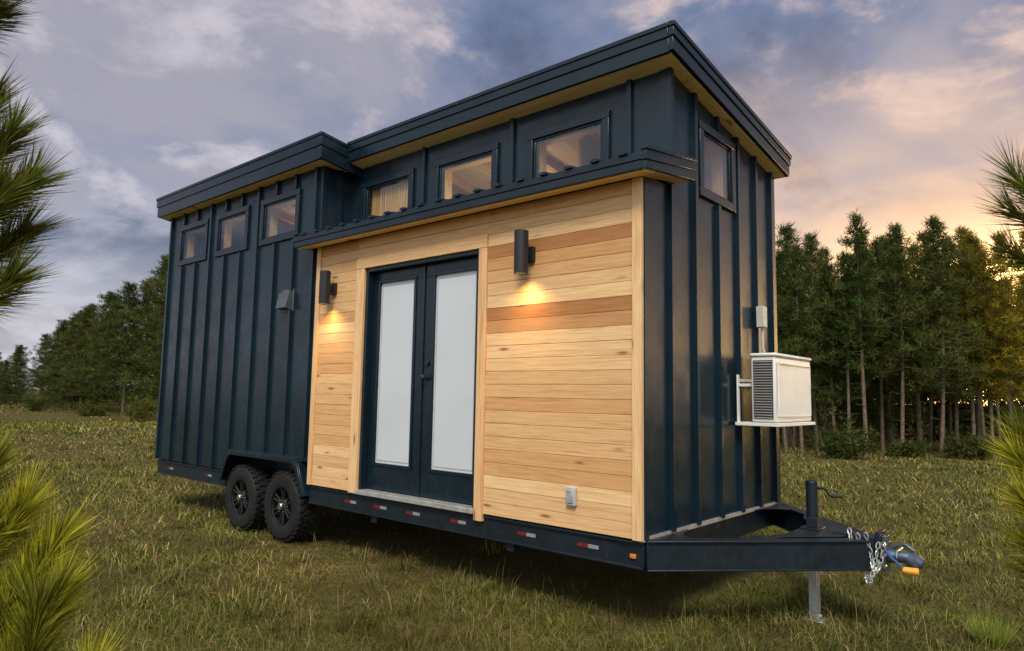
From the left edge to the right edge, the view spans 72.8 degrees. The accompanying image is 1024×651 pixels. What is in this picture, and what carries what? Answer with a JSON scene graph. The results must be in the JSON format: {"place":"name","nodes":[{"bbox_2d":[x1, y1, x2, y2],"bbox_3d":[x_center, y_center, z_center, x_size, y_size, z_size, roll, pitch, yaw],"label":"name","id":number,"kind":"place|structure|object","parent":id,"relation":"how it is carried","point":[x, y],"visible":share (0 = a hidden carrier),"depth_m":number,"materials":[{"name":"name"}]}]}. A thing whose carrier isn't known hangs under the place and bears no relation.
{"place":"outdoors","nodes":[
{"label":"outdoors","id":0,"kind":"place"},
{"bbox_2d":[0,389,1023,650],"bbox_3d":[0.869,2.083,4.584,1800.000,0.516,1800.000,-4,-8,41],"label":"ground","id":1,"kind":"structure","parent":0,"point":[420,543],"depth_m":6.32,"materials":[{"name":"green plant"}]},
{"bbox_2d":[0,352,9,394],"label":"pine tree","id":2,"kind":"object","parent":1,"relation":"on","point":[1,357],"visible":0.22,"depth_m":59.71,"materials":[{"name":"green plant"}]},
{"bbox_2d":[0,360,23,405],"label":"pine tree","id":3,"kind":"object","parent":1,"relation":"on","point":[5,378],"visible":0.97,"depth_m":54.53,"materials":[{"name":"green plant"}]},
{"bbox_2d":[1,349,28,405],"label":"pine tree","id":4,"kind":"object","parent":1,"relation":"on","point":[14,374],"visible":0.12,"depth_m":60.83,"materials":[{"name":"green plant"}]},
{"bbox_2d":[0,345,45,406],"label":"pine tree","id":5,"kind":"object","parent":1,"relation":"on","point":[20,352],"visible":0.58,"depth_m":57.55,"materials":[{"name":"green plant"}]},
{"bbox_2d":[18,333,57,398],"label":"pine tree","id":6,"kind":"object","parent":1,"relation":"on","point":[40,360],"visible":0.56,"depth_m":55.46,"materials":[{"name":"green plant"}]},
{"bbox_2d":[28,332,54,404],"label":"pine tree","id":7,"kind":"object","parent":1,"relation":"on","point":[45,369],"visible":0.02,"depth_m":68.48,"materials":[{"name":"green plant"}]},
{"bbox_2d":[5,319,78,407],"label":"pine tree","id":8,"kind":"object","parent":1,"relation":"on","point":[61,327],"visible":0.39,"depth_m":53.32,"materials":[{"name":"green plant"}]},
{"bbox_2d":[15,330,77,407],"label":"pine tree","id":9,"kind":"object","parent":1,"relation":"on","point":[30,388],"visible":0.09,"depth_m":56.02,"materials":[{"name":"green plant"}]},
{"bbox_2d":[17,392,76,410],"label":"shrub","id":10,"kind":"object","parent":1,"relation":"on","point":[37,405],"visible":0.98,"depth_m":46.30,"materials":[{"name":"green plant"}]},
{"bbox_2d":[28,316,98,408],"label":"pine tree","id":11,"kind":"object","parent":1,"relation":"on","point":[66,335],"visible":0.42,"depth_m":52.16,"materials":[{"name":"green plant"}]},
{"bbox_2d":[0,0,139,650],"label":"pine sapling","id":12,"kind":"object","parent":1,"relation":"on","point":[38,586],"visible":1,"depth_m":1.33,"materials":[{"name":"green plant"}]},
{"bbox_2d":[36,306,110,408],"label":"pine tree","id":13,"kind":"object","parent":1,"relation":"on","point":[82,342],"visible":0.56,"depth_m":51.51,"materials":[{"name":"green plant"}]},
{"bbox_2d":[25,309,121,405],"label":"pine tree","id":14,"kind":"object","parent":1,"relation":"on","point":[77,315],"visible":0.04,"depth_m":60.51,"materials":[{"name":"green plant"}]},
{"bbox_2d":[38,290,135,410],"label":"pine tree","id":15,"kind":"object","parent":1,"relation":"on","point":[102,308],"visible":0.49,"depth_m":49.21,"materials":[{"name":"green plant"}]},
{"bbox_2d":[62,328,122,406],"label":"pine tree","id":16,"kind":"object","parent":1,"relation":"on","point":[96,364],"visible":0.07,"depth_m":53.51,"materials":[{"name":"green plant"}]},
{"bbox_2d":[52,313,133,406],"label":"pine tree","id":17,"kind":"object","parent":1,"relation":"on","point":[108,357],"visible":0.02,"depth_m":55.92,"materials":[{"name":"green plant"}]},
{"bbox_2d":[71,397,114,416],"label":"shrub","id":18,"kind":"object","parent":1,"relation":"on","point":[90,411],"visible":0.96,"depth_m":43.27,"materials":[{"name":"green plant"}]},
{"bbox_2d":[76,303,114,403],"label":"pine tree","id":19,"kind":"object","parent":1,"relation":"on","point":[91,305],"visible":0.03,"depth_m":71.87,"materials":[{"name":"green plant"}]},
{"bbox_2d":[60,280,151,415],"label":"pine tree","id":20,"kind":"object","parent":1,"relation":"on","point":[129,289],"visible":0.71,"depth_m":45.68,"materials":[{"name":"green plant"}]},
{"bbox_2d":[98,294,131,391],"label":"pine tree","id":21,"kind":"object","parent":1,"relation":"on","point":[118,338],"visible":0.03,"depth_m":72.25,"materials":[{"name":"green plant"}]},
{"bbox_2d":[82,279,162,413],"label":"pine tree","id":22,"kind":"object","parent":1,"relation":"on","point":[145,300],"visible":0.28,"depth_m":46.11,"materials":[{"name":"green plant"}]},
{"bbox_2d":[89,252,168,417],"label":"pine tree","id":23,"kind":"object","parent":1,"relation":"on","point":[159,271],"visible":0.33,"depth_m":44.29,"materials":[{"name":"green plant"}]},
{"bbox_2d":[116,391,157,422],"bbox_3d":[-20.777,4.562,38.726,2.006,1.928,2.634,-4,-8,41],"label":"shrub","id":24,"kind":"object","parent":1,"relation":"on","point":[139,414],"visible":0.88,"depth_m":38.47,"materials":[{"name":"green plant"}]},
{"bbox_2d":[111,255,167,414],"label":"pine tree","id":25,"kind":"object","parent":1,"relation":"on","point":[157,360],"visible":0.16,"depth_m":41.60,"materials":[{"name":"green plant"}]},
{"bbox_2d":[155,19,923,622],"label":"tiny house","id":26,"kind":"structure","parent":1,"relation":"on","point":[535,309],"depth_m":5.97,"materials":[{"name":"blue paint"}]},
{"bbox_2d":[177,218,209,266],"bbox_3d":[-4.319,-1.123,9.573,0.850,0.560,0.190,-4,-8,41],"label":"window","id":27,"kind":"structure","parent":26,"relation":"in","point":[186,256],"depth_m":9.68,"materials":[{"name":"blue metal"}]},
{"bbox_2d":[214,205,250,257],"bbox_3d":[-3.506,-1.181,8.871,0.840,0.560,0.190,-4,-8,41],"label":"window","id":28,"kind":"structure","parent":26,"relation":"in","point":[223,228],"depth_m":8.96,"materials":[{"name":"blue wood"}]},
{"bbox_2d":[258,188,301,246],"bbox_3d":[-2.653,-1.242,8.133,0.840,0.560,0.190,-4,-8,41],"label":"window","id":29,"kind":"structure","parent":26,"relation":"in","point":[269,208],"depth_m":8.21,"materials":[{"name":"blue metal"}]},
{"bbox_2d":[360,167,414,219],"bbox_3d":[-1.285,-1.307,7.454,0.860,0.580,0.190,-4,-8,41],"label":"window","id":30,"kind":"structure","parent":26,"relation":"in","point":[378,198],"depth_m":7.47,"materials":[{"name":"clear glass"}]},
{"bbox_2d":[367,265,425,495],"bbox_3d":[-1.089,0.506,6.589,0.758,2.103,0.057,-4,-8,41],"label":"door","id":31,"kind":"structure","parent":26,"relation":"in","point":[394,456],"depth_m":6.58,"materials":[{"name":"blue glass"}]},
{"bbox_2d":[419,257,477,503],"bbox_3d":[-0.551,0.464,6.082,0.743,2.103,0.120,-4,-8,41],"label":"door","id":32,"kind":"structure","parent":26,"relation":"in","point":[448,376],"depth_m":6.12,"materials":[{"name":"blue glass"}]},
{"bbox_2d":[432,142,498,202],"bbox_3d":[-0.401,-1.370,6.690,0.860,0.580,0.190,-4,-8,41],"label":"window","id":33,"kind":"structure","parent":26,"relation":"in","point":[442,184],"depth_m":6.75,"materials":[{"name":"blue metal"}]},
{"bbox_2d":[526,109,609,178],"bbox_3d":[0.509,-1.430,5.903,0.860,0.570,0.190,-4,-8,41],"label":"window","id":34,"kind":"structure","parent":26,"relation":"in","point":[536,151],"depth_m":5.93,"materials":[{"name":"blue metal"}]},
{"bbox_2d":[698,119,735,212],"bbox_3d":[1.665,-1.318,5.884,0.190,0.625,0.686,-4,-8,41],"label":"window","id":35,"kind":"structure","parent":26,"relation":"in","point":[723,163],"depth_m":6.01,"materials":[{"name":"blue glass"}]},
{"bbox_2d":[776,248,820,452],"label":"pine tree","id":36,"kind":"object","parent":1,"relation":"on","point":[780,263],"visible":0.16,"depth_m":21.35,"materials":[{"name":"green plant"}]},
{"bbox_2d":[777,243,838,454],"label":"pine tree","id":37,"kind":"object","parent":1,"relation":"on","point":[795,281],"visible":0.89,"depth_m":20.78,"materials":[{"name":"green plant"}]},
{"bbox_2d":[781,230,849,451],"bbox_3d":[9.882,0.447,22.595,2.962,7.426,2.922,0,-6,10],"label":"pine tree","id":38,"kind":"object","parent":1,"relation":"on","point":[810,241],"visible":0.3,"depth_m":22.79,"materials":[{"name":"green plant"}]},
{"bbox_2d":[775,221,856,447],"bbox_3d":[9.530,0.227,23.673,4.077,8.056,3.980,0,-6,11],"label":"pine tree","id":39,"kind":"object","parent":1,"relation":"on","point":[786,241],"visible":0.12,"depth_m":24.09,"materials":[{"name":"green plant"}]},
{"bbox_2d":[779,381,853,435],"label":"pine tree","id":40,"kind":"object","parent":1,"relation":"on","point":[804,427],"visible":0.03,"depth_m":32.97,"materials":[{"name":"green plant"}]},
{"bbox_2d":[780,271,856,449],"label":"pine tree","id":41,"kind":"object","parent":1,"relation":"on","point":[793,435],"visible":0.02,"depth_m":23.10,"materials":[{"name":"green plant"}]},
{"bbox_2d":[803,382,834,441],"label":"pine tree","id":42,"kind":"object","parent":1,"relation":"on","point":[812,426],"visible":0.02,"depth_m":28.88,"materials":[{"name":"green plant"}]},
{"bbox_2d":[803,377,844,430],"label":"pine tree","id":43,"kind":"object","parent":1,"relation":"on","point":[827,408],"depth_m":37.52,"materials":[{"name":"green plant"}]},
{"bbox_2d":[801,245,863,434],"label":"pine tree","id":44,"kind":"object","parent":1,"relation":"on","point":[825,251],"visible":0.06,"depth_m":23.53,"materials":[{"name":"green plant"}]},
{"bbox_2d":[794,259,879,432],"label":"pine tree","id":45,"kind":"object","parent":1,"relation":"on","point":[831,395],"visible":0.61,"depth_m":21.89,"materials":[{"name":"green plant"}]},
{"bbox_2d":[812,405,880,459],"bbox_3d":[9.240,3.014,19.198,1.781,1.588,1.967,0,-6,14],"label":"shrub","id":46,"kind":"object","parent":1,"relation":"on","point":[837,444],"visible":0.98,"depth_m":18.99,"materials":[{"name":"green plant"}]},
{"bbox_2d":[810,250,886,435],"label":"pine tree","id":47,"kind":"object","parent":1,"relation":"on","point":[851,358],"visible":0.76,"depth_m":21.11,"materials":[{"name":"green plant"}]},
{"bbox_2d":[821,275,883,434],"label":"pine tree","id":48,"kind":"object","parent":1,"relation":"on","point":[851,387],"visible":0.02,"depth_m":26.04,"materials":[{"name":"green plant"}]},
{"bbox_2d":[842,254,876,437],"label":"pine tree","id":49,"kind":"object","parent":1,"relation":"on","point":[855,369],"visible":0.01,"depth_m":26.07,"materials":[{"name":"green plant"}]},
{"bbox_2d":[817,234,910,430],"bbox_3d":[12.610,0.485,24.997,3.931,8.021,3.312,-2,-6,26],"label":"pine tree","id":50,"kind":"object","parent":1,"relation":"on","point":[857,408],"visible":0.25,"depth_m":24.61,"materials":[{"name":"green plant"}]},
{"bbox_2d":[816,378,915,432],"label":"pine tree","id":51,"kind":"object","parent":1,"relation":"on","point":[845,406],"visible":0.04,"depth_m":33.08,"materials":[{"name":"green plant"}]},
{"bbox_2d":[829,206,909,456],"bbox_3d":[10.671,0.156,21.066,2.473,7.642,2.524,-4,-8,40],"label":"pine tree","id":52,"kind":"object","parent":1,"relation":"on","point":[861,271],"visible":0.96,"depth_m":20.86,"materials":[{"name":"green plant"}]},
{"bbox_2d":[831,378,911,434],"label":"pine tree","id":53,"kind":"object","parent":1,"relation":"on","point":[862,422],"visible":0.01,"depth_m":34.65,"materials":[{"name":"green plant"}]},
{"bbox_2d":[845,236,913,452],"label":"pine tree","id":54,"kind":"object","parent":1,"relation":"on","point":[876,244],"visible":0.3,"depth_m":22.43,"materials":[{"name":"green plant"}]},
{"bbox_2d":[868,251,891,442],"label":"pine tree","id":55,"kind":"object","parent":1,"relation":"on","point":[871,414],"depth_m":29.43,"materials":[{"name":"brown plant"}]},
{"bbox_2d":[855,233,908,447],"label":"pine tree","id":56,"kind":"object","parent":1,"relation":"on","point":[881,239],"visible":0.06,"depth_m":26.05,"materials":[{"name":"green plant"}]},
{"bbox_2d":[846,375,936,435],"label":"pine tree","id":57,"kind":"object","parent":1,"relation":"on","point":[909,425],"visible":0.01,"depth_m":34.20,"materials":[{"name":"green plant"}]},
{"bbox_2d":[861,371,924,439],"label":"pine tree","id":58,"kind":"object","parent":1,"relation":"on","point":[896,409],"visible":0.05,"depth_m":31.72,"materials":[{"name":"green plant"}]},
{"bbox_2d":[841,237,949,443],"bbox_3d":[15.778,0.561,29.000,4.368,8.912,3.680,1,-6,1],"label":"pine tree","id":59,"kind":"object","parent":1,"relation":"on","point":[897,412],"visible":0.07,"depth_m":28.46,"materials":[{"name":"green plant"}]},
{"bbox_2d":[879,437,931,459],"bbox_3d":[11.324,3.549,19.955,1.308,0.743,1.163,-4,-8,41],"label":"shrub","id":60,"kind":"object","parent":1,"relation":"on","point":[907,448],"visible":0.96,"depth_m":19.67,"materials":[{"name":"green plant"}]},
{"bbox_2d":[855,222,964,443],"bbox_3d":[11.788,0.385,21.318,2.899,7.268,2.860,0,-6,8],"label":"pine tree","id":61,"kind":"object","parent":1,"relation":"on","point":[897,254],"visible":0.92,"depth_m":21.02,"materials":[{"name":"green plant"}]},
{"bbox_2d":[903,298,926,440],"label":"pine tree","id":62,"kind":"object","parent":1,"relation":"on","point":[917,415],"depth_m":29.20,"materials":[{"name":"brown plant"}]},
{"bbox_2d":[885,242,957,441],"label":"pine tree","id":63,"kind":"object","parent":1,"relation":"on","point":[917,251],"visible":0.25,"depth_m":22.06,"materials":[{"name":"green plant"}]},
{"bbox_2d":[912,259,946,438],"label":"pine tree","id":64,"kind":"object","parent":1,"relation":"on","point":[939,400],"visible":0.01,"depth_m":30.20,"materials":[{"name":"green plant"}]},
{"bbox_2d":[905,392,959,436],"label":"pine tree","id":65,"kind":"object","parent":1,"relation":"on","point":[934,433],"visible":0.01,"depth_m":32.63,"materials":[{"name":"green plant"}]},
{"bbox_2d":[905,353,970,440],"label":"pine tree","id":66,"kind":"object","parent":1,"relation":"on","point":[937,415],"visible":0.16,"depth_m":30.12,"materials":[{"name":"green plant"}]},
{"bbox_2d":[876,227,1004,448],"bbox_3d":[15.066,0.392,24.854,4.185,8.268,4.085,-1,-6,15],"label":"pine tree","id":67,"kind":"object","parent":1,"relation":"on","point":[923,243],"visible":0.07,"depth_m":24.88,"materials":[{"name":"green plant"}]},
{"bbox_2d":[920,299,986,441],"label":"pine tree","id":68,"kind":"object","parent":1,"relation":"on","point":[950,399],"visible":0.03,"depth_m":29.19,"materials":[{"name":"green plant"}]},
{"bbox_2d":[920,232,991,437],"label":"pine tree","id":69,"kind":"object","parent":1,"relation":"on","point":[956,396],"visible":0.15,"depth_m":21.89,"materials":[{"name":"green plant"}]},
{"bbox_2d":[890,213,1023,456],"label":"pine tree","id":70,"kind":"object","parent":1,"relation":"on","point":[940,278],"visible":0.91,"depth_m":20.76,"materials":[{"name":"green plant"}]},
{"bbox_2d":[914,388,1008,435],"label":"pine tree","id":71,"kind":"object","parent":1,"relation":"on","point":[964,432],"visible":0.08,"depth_m":31.35,"materials":[{"name":"green plant"}]},
{"bbox_2d":[928,400,999,429],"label":"pine tree","id":72,"kind":"object","parent":1,"relation":"on","point":[965,415],"visible":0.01,"depth_m":35.62,"materials":[{"name":"green plant"}]},
{"bbox_2d":[938,430,1004,459],"bbox_3d":[13.279,3.512,20.124,1.818,0.966,1.532,-4,-8,41],"label":"shrub","id":73,"kind":"object","parent":1,"relation":"on","point":[959,446],"visible":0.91,"depth_m":19.92,"materials":[{"name":"green plant"}]},
{"bbox_2d":[953,223,991,432],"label":"pine tree","id":74,"kind":"object","parent":1,"relation":"on","point":[960,231],"visible":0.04,"depth_m":31.14,"materials":[{"name":"green plant"}]},
{"bbox_2d":[927,244,1018,435],"bbox_3d":[14.228,0.740,21.543,1.980,6.764,2.461,5,-7,-35],"label":"pine tree","id":75,"kind":"object","parent":1,"relation":"on","point":[965,271],"visible":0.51,"depth_m":21.40,"materials":[{"name":"green plant"}]},
{"bbox_2d":[939,237,1009,441],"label":"pine tree","id":76,"kind":"object","parent":1,"relation":"on","point":[983,432],"visible":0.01,"depth_m":27.87,"materials":[{"name":"green plant"}]},
{"bbox_2d":[956,229,1001,436],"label":"pine tree","id":77,"kind":"object","parent":1,"relation":"on","point":[969,239],"visible":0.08,"depth_m":26.58,"materials":[{"name":"green plant"}]},
{"bbox_2d":[947,393,1022,439],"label":"pine tree","id":78,"kind":"object","parent":1,"relation":"on","point":[986,408],"visible":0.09,"depth_m":30.63,"materials":[{"name":"green plant"}]},
{"bbox_2d":[954,229,1023,442],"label":"pine tree","id":79,"kind":"object","parent":1,"relation":"on","point":[1000,283],"visible":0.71,"depth_m":21.06,"materials":[{"name":"green plant"}]},
{"bbox_2d":[957,250,1021,457],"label":"pine tree","id":80,"kind":"object","parent":1,"relation":"on","point":[987,287],"visible":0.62,"depth_m":21.18,"materials":[{"name":"green plant"}]},
{"bbox_2d":[960,610,1021,648],"bbox_3d":[3.207,2.023,4.641,0.365,0.240,0.370,4,-7,-26],"label":"grass tuft","id":81,"kind":"object","parent":1,"relation":"on","point":[997,636],"visible":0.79,"depth_m":4.60,"materials":[{"name":"green plant"}]},
{"bbox_2d":[969,131,1023,594],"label":"pine sapling","id":82,"kind":"object","parent":1,"relation":"on","point":[1015,453],"visible":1,"depth_m":2.00,"materials":[{"name":"green plant"}]},
{"bbox_2d":[973,226,1023,418],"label":"pine tree","id":83,"kind":"object","parent":1,"relation":"on","point":[1022,272],"visible":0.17,"depth_m":22.45,"materials":[{"name":"green plant"}]},
{"bbox_2d":[981,278,1023,443],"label":"pine tree","id":84,"kind":"object","parent":1,"relation":"on","point":[1014,354],"visible":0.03,"depth_m":24.34,"materials":[{"name":"green plant"}]},
{"bbox_2d":[996,344,1012,443],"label":"pine tree","id":85,"kind":"object","parent":1,"relation":"on","point":[998,408],"depth_m":28.00,"materials":[{"name":"brown plant"}]},
{"bbox_2d":[994,274,1023,420],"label":"pine tree","id":86,"kind":"object","parent":1,"relation":"on","point":[1021,402],"visible":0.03,"depth_m":32.19,"materials":[{"name":"green plant"}]},
{"bbox_2d":[1008,278,1023,385],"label":"pine tree","id":87,"kind":"object","parent":1,"relation":"on","point":[1019,346],"visible":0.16,"depth_m":22.61,"materials":[{"name":"green plant"}]},
{"bbox_2d":[0,0,1023,403],"label":"sky","id":88,"kind":"structure","parent":0,"point":[884,108],"materials":[{"name":"grey"}]}
]}

